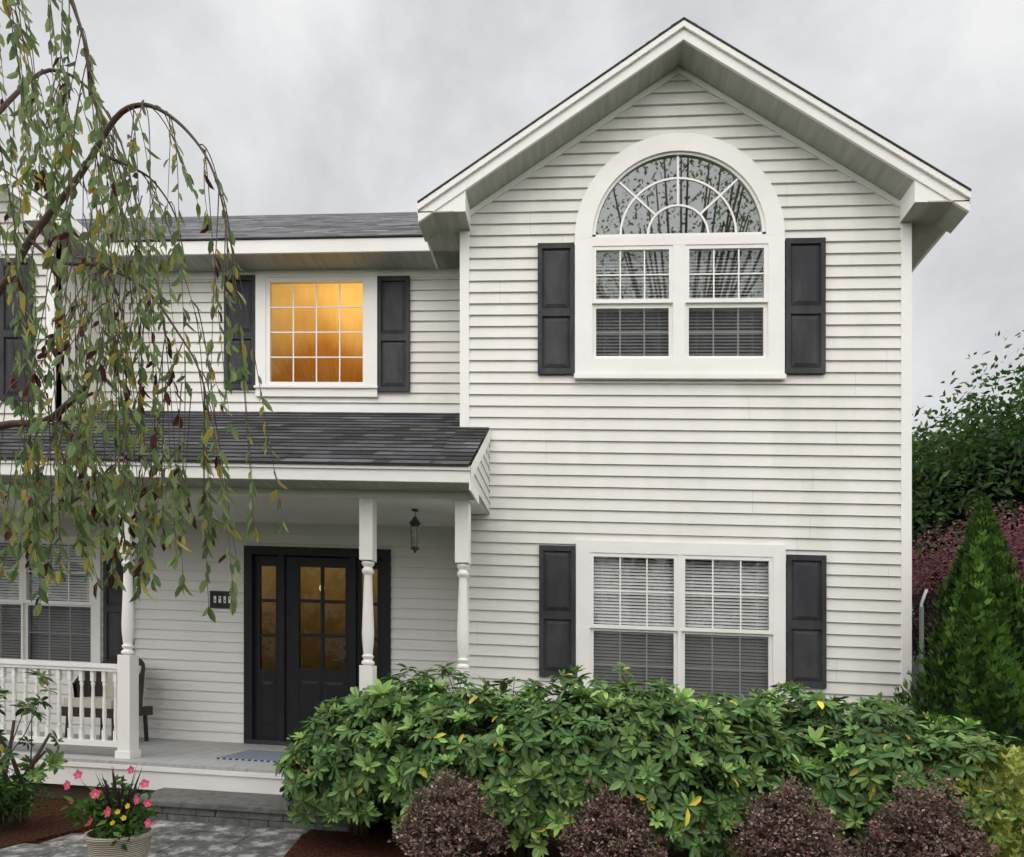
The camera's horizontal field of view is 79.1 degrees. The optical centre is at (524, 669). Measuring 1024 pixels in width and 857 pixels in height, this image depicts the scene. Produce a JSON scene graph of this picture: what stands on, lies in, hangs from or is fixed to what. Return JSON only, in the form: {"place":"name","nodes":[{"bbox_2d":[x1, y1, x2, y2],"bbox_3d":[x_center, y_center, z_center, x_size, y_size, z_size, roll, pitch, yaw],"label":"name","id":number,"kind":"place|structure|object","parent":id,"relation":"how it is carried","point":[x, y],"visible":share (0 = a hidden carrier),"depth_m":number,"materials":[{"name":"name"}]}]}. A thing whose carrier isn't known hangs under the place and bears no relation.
{"place":"outdoors","nodes":[
{"label":"outdoors","id":0,"kind":"place"},
{"bbox_2d":[0,702,50,827],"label":"shrub branches","id":1,"kind":"object","parent":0,"point":[33,762],"visible":0.6,"depth_m":4.87,"materials":[{"name":"plant"}]},
{"bbox_2d":[0,0,288,622],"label":"weeping cherry","id":2,"kind":"object","parent":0,"point":[71,450],"depth_m":3.11,"materials":[{"name":"green plant"}]},
{"bbox_2d":[1,730,400,819],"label":"porch deck","id":3,"kind":"structure","parent":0,"point":[177,753],"depth_m":6.03,"materials":[{"name":"grey wood"}]},
{"bbox_2d":[61,657,152,740],"bbox_3d":[-4.619,0.318,6.890,0.720,0.992,0.640,0,0,5],"label":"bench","id":4,"kind":"object","parent":3,"relation":"on","point":[144,711],"visible":0.46,"depth_m":6.94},
{"bbox_2d":[217,750,294,761],"bbox_3d":[-2.354,0.891,6.314,1.270,0.069,0.620,0,0,5],"label":"doormat","id":5,"kind":"object","parent":3,"relation":"on","point":[261,755],"visible":0.36,"depth_m":6.24,"materials":[{"name":"blue fabric"}]},
{"bbox_2d":[115,495,470,758],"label":"porch posts","id":6,"kind":"object","parent":3,"relation":"on","point":[128,704],"visible":0.83,"depth_m":5.67,"materials":[{"name":"white wood"}]},
{"bbox_2d":[0,659,116,746],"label":"porch railing","id":7,"kind":"object","parent":6,"relation":"attached to","point":[59,666],"visible":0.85,"depth_m":5.94,"materials":[{"name":"white wood"}]},
{"bbox_2d":[129,788,379,832],"bbox_3d":[-2.303,1.208,5.336,2.040,0.273,0.500,0,0,5],"label":"stone step","id":8,"kind":"object","parent":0,"point":[226,807],"visible":0.66,"depth_m":5.15,"materials":[{"name":"grey stone"}]},
{"bbox_2d":[0,162,767,670],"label":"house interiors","id":9,"kind":"object","parent":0,"point":[340,356],"visible":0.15,"depth_m":7.17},
{"bbox_2d":[409,509,420,552],"bbox_3d":[-1.130,-1.426,6.370,0.124,0.448,0.124,0,0,5],"label":"porch lantern","id":10,"kind":"object","parent":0,"point":[414,521],"visible":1,"depth_m":6.34,"materials":[{"name":"black metal"}]},
{"bbox_2d":[0,796,844,856],"bbox_3d":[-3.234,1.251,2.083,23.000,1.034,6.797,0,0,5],"label":"mulch beds","id":11,"kind":"object","parent":0,"point":[41,825],"visible":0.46,"depth_m":4.74,"materials":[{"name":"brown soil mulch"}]},
{"bbox_2d":[0,769,54,821],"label":"boxwood shrub","id":12,"kind":"object","parent":11,"relation":"on","point":[8,795],"visible":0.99,"depth_m":4.66,"materials":[{"name":"green plant"}]},
{"bbox_2d":[0,669,67,783],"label":"azalea shrub","id":13,"kind":"object","parent":11,"relation":"on","point":[55,759],"visible":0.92,"depth_m":4.80,"materials":[{"name":"green plant"}]},
{"bbox_2d":[0,820,308,856],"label":"walkway pavers","id":14,"kind":"object","parent":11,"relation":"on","point":[180,839],"visible":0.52,"depth_m":4.58,"materials":[{"name":"grey stone"}]},
{"bbox_2d":[84,826,153,856],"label":"flower pot","id":15,"kind":"object","parent":14,"relation":"on","point":[139,845],"visible":0.66,"depth_m":3.70,"materials":[{"name":"wicker"}]},
{"bbox_2d":[60,763,159,851],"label":"potted flowers","id":16,"kind":"object","parent":15,"relation":"in","point":[118,813],"visible":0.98,"depth_m":3.73,"materials":[{"name":"green plant"}]},
{"bbox_2d":[0,405,490,794],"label":"porch trim","id":17,"kind":"structure","parent":11,"relation":"on","point":[323,494],"depth_m":5.69,"materials":[{"name":"white wood"}]},
{"bbox_2d":[0,74,900,742],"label":"house walls","id":18,"kind":"structure","parent":11,"relation":"on","point":[802,464],"depth_m":6.37,"materials":[{"name":"white wood"}]},
{"bbox_2d":[210,591,231,608],"bbox_3d":[-3.561,-0.828,7.310,0.309,0.215,0.042,0,0,5],"label":"house number plaque","id":19,"kind":"object","parent":18,"relation":"attached to","point":[220,599],"visible":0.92,"depth_m":7.29,"materials":[{"name":"black metal"}]},
{"bbox_2d":[0,410,488,466],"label":"porch roof","id":20,"kind":"structure","parent":18,"relation":"attached to","point":[399,439],"depth_m":6.09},
{"bbox_2d":[244,545,390,745],"bbox_3d":[-2.420,-0.264,7.255,1.762,2.396,0.175,0,0,5],"label":"front door","id":21,"kind":"structure","parent":18,"relation":"attached to","point":[284,697],"depth_m":7.25,"materials":[{"name":"wood"}]},
{"bbox_2d":[0,155,785,703],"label":"house window frames","id":22,"kind":"structure","parent":18,"relation":"in","point":[678,363],"depth_m":6.28,"materials":[{"name":"white wood"}]},
{"bbox_2d":[0,307,767,702],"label":"screens","id":23,"kind":"object","parent":22,"relation":"in","point":[726,665],"visible":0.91,"depth_m":6.29,"materials":[{"name":"grey metal"}]},
{"bbox_2d":[0,237,826,688],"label":"window shutters","id":24,"kind":"object","parent":18,"relation":"attached to","point":[806,619],"visible":0.82,"depth_m":6.35,"materials":[{"name":"black wood"}]},
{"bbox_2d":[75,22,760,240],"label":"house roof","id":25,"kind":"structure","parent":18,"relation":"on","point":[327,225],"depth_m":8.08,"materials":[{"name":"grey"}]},
{"bbox_2d":[0,17,971,708],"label":"house trim","id":26,"kind":"structure","parent":18,"relation":"attached to","point":[930,181],"depth_m":6.08,"materials":[{"name":"white wood"}]},
{"bbox_2d":[4,42,969,272],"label":"house soffits","id":27,"kind":"object","parent":18,"relation":"attached to","point":[931,221],"visible":0.54,"depth_m":6.21,"materials":[{"name":"white wood"}]},
{"bbox_2d":[575,133,784,237],"bbox_3d":[1.547,-4.865,6.275,2.078,1.084,0.071,0,0,5],"label":"arched window trim","id":28,"kind":"structure","parent":18,"relation":"attached to","point":[747,172],"depth_m":6.24,"materials":[{"name":"white wood"}]},
{"bbox_2d":[272,661,1023,856],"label":"rhododendron hedge","id":29,"kind":"object","parent":11,"relation":"on","point":[534,774],"visible":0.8,"depth_m":4.13,"materials":[{"name":"green plant"}]},
{"bbox_2d":[388,767,1003,856],"bbox_3d":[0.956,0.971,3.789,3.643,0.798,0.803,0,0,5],"label":"purple shrubs","id":30,"kind":"object","parent":11,"relation":"on","point":[454,810],"visible":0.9,"depth_m":3.67,"materials":[{"name":"purple plant"}]},
{"bbox_2d":[880,494,1023,746],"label":"arborvitae","id":31,"kind":"object","parent":11,"relation":"on","point":[967,590],"depth_m":5.27,"materials":[{"name":"green plant"}]},
{"bbox_2d":[895,745,1023,856],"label":"golden cypress shrub","id":32,"kind":"object","parent":11,"relation":"on","point":[1016,754],"visible":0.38,"depth_m":3.63,"materials":[{"name":"plant"}]},
{"bbox_2d":[912,589,1023,714],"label":"trampoline","id":33,"kind":"object","parent":11,"relation":"on","point":[922,610],"visible":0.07,"depth_m":8.56,"materials":[{"name":"metal"}]},
{"bbox_2d":[0,0,1023,461],"label":"sky","id":34,"kind":"structure","parent":0,"point":[296,106],"materials":[{"name":"grey"}]},
{"bbox_2d":[912,330,1023,594],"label":"trees","id":35,"kind":"object","parent":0,"point":[983,454],"depth_m":15.21,"materials":[{"name":"green plant"}]},
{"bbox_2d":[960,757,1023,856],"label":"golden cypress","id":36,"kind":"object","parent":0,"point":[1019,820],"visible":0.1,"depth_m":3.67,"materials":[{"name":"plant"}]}
]}

